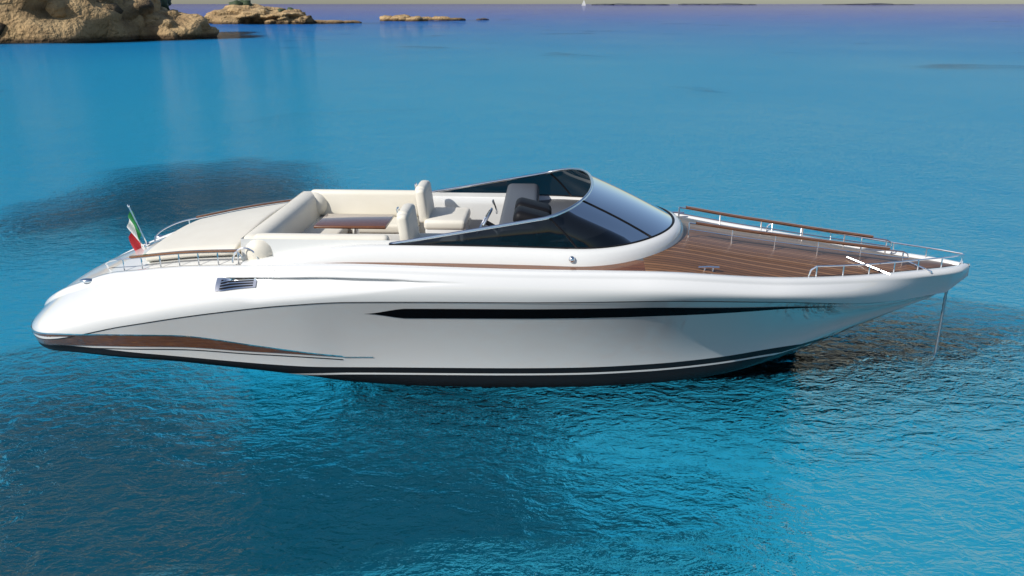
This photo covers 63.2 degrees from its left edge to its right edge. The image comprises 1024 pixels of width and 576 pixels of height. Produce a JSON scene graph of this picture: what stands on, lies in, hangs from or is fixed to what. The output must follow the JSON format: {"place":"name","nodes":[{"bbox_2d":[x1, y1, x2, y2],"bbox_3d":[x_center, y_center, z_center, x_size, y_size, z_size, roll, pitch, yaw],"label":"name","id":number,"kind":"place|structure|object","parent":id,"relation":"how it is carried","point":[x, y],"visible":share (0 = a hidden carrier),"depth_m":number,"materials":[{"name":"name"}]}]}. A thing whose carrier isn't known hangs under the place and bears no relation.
{"place":"outdoors","nodes":[
{"label":"outdoors","id":0,"kind":"place"},
{"bbox_2d":[0,4,1023,575],"bbox_3d":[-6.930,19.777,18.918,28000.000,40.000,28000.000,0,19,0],"label":"water","id":1,"kind":"structure","parent":0,"point":[890,444],"depth_m":13.20,"materials":[{"name":"blue liquid"}]},
{"bbox_2d":[0,0,488,42],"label":"rocks","id":2,"kind":"object","parent":1,"relation":"in","point":[38,21],"visible":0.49,"depth_m":117.75,"materials":[{"name":"stone"}]},
{"bbox_2d":[160,0,292,12],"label":"maquis","id":3,"kind":"object","parent":2,"relation":"on","point":[166,3],"visible":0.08,"depth_m":216.08,"materials":[{"name":"green plant"}]},
{"bbox_2d":[31,213,969,386],"bbox_3d":[-0.230,0.382,12.293,13.400,2.590,3.969,1,19,2],"label":"hull","id":4,"kind":"object","parent":1,"relation":"on","point":[563,352],"visible":0.75,"depth_m":10.67,"materials":[{"name":"white plastic"}]},
{"bbox_2d":[31,278,878,359],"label":"hull trim","id":5,"kind":"structure","parent":4,"relation":"attached to","point":[87,339],"depth_m":10.44,"materials":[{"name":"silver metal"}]},
{"bbox_2d":[67,216,954,286],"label":"deck","id":6,"kind":"structure","parent":4,"relation":"on","point":[693,251],"depth_m":11.09,"materials":[{"name":"brown wood"}]},
{"bbox_2d":[127,210,143,250],"bbox_3d":[-5.509,-0.773,12.159,0.178,0.843,0.158,1,19,2],"label":"flag","id":7,"kind":"object","parent":6,"relation":"on","point":[134,239],"visible":0.91,"depth_m":12.13,"materials":[{"name":"multicoloured fabric"}]},
{"bbox_2d":[146,203,286,261],"bbox_3d":[-4.211,-0.847,12.057,1.430,0.420,2.600,1,19,2],"label":"sunpad","id":8,"kind":"object","parent":6,"relation":"on","point":[227,230],"visible":0.73,"depth_m":11.49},
{"bbox_2d":[240,191,505,260],"bbox_3d":[-1.629,-0.674,11.997,3.540,0.820,2.840,1,19,2],"label":"cockpit coaming","id":9,"kind":"object","parent":6,"relation":"on","point":[280,246],"visible":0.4,"depth_m":10.59,"materials":[{"name":"white plastic"}]},
{"bbox_2d":[347,220,469,240],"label":"seat bases","id":10,"kind":"object","parent":9,"relation":"on","point":[395,237],"visible":0.06,"depth_m":12.82,"materials":[{"name":"white"}]},
{"bbox_2d":[241,180,470,259],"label":"cushions","id":11,"kind":"object","parent":10,"relation":"on","point":[301,215],"visible":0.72,"depth_m":12.36,"materials":[{"name":"beige leather"}]},
{"bbox_2d":[314,183,551,233],"bbox_3d":[-1.100,-0.827,11.921,3.318,1.158,2.760,1,19,2],"label":"cockpit interior","id":12,"kind":"object","parent":9,"relation":"on","point":[521,202],"visible":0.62,"depth_m":11.66,"materials":[{"name":"brown wood"}]},
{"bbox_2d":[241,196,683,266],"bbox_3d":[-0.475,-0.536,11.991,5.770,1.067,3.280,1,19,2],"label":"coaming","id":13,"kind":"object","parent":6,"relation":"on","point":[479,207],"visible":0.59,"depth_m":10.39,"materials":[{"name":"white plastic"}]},
{"bbox_2d":[389,168,674,248],"bbox_3d":[0.396,-1.248,11.708,3.760,0.602,3.032,1,19,2],"label":"windshield","id":14,"kind":"object","parent":13,"relation":"on","point":[601,213],"visible":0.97,"depth_m":10.56,"materials":[{"name":"black glass"}]},
{"bbox_2d":[80,199,964,291],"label":"rails","id":15,"kind":"object","parent":6,"relation":"on","point":[885,247],"visible":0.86,"depth_m":11.36,"materials":[{"name":"silver metal"}]},
{"bbox_2d":[539,199,578,213],"bbox_3d":[1.139,-0.966,11.770,2.080,0.167,2.820,1,19,2],"label":"dashboard","id":16,"kind":"object","parent":6,"relation":"on","point":[557,205],"visible":0.19,"depth_m":12.57,"materials":[{"name":"grey plastic"}]},
{"bbox_2d":[934,291,947,352],"bbox_3d":[6.162,0.896,12.168,0.157,2.104,0.078,-3,19,-7],"label":"chain","id":17,"kind":"object","parent":4,"relation":"hanging from","point":[941,321],"visible":0.43,"depth_m":12.04,"materials":[{"name":"grey metal"}]},
{"bbox_2d":[591,3,914,4],"bbox_3d":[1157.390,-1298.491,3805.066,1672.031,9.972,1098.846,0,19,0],"label":"islands","id":18,"kind":"object","parent":1,"relation":"in","point":[751,4],"visible":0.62,"depth_m":3830.06,"materials":[{"name":"brown stone"}]},
{"bbox_2d":[171,0,1023,3],"label":"sky","id":19,"kind":"structure","parent":0,"point":[172,1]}
]}

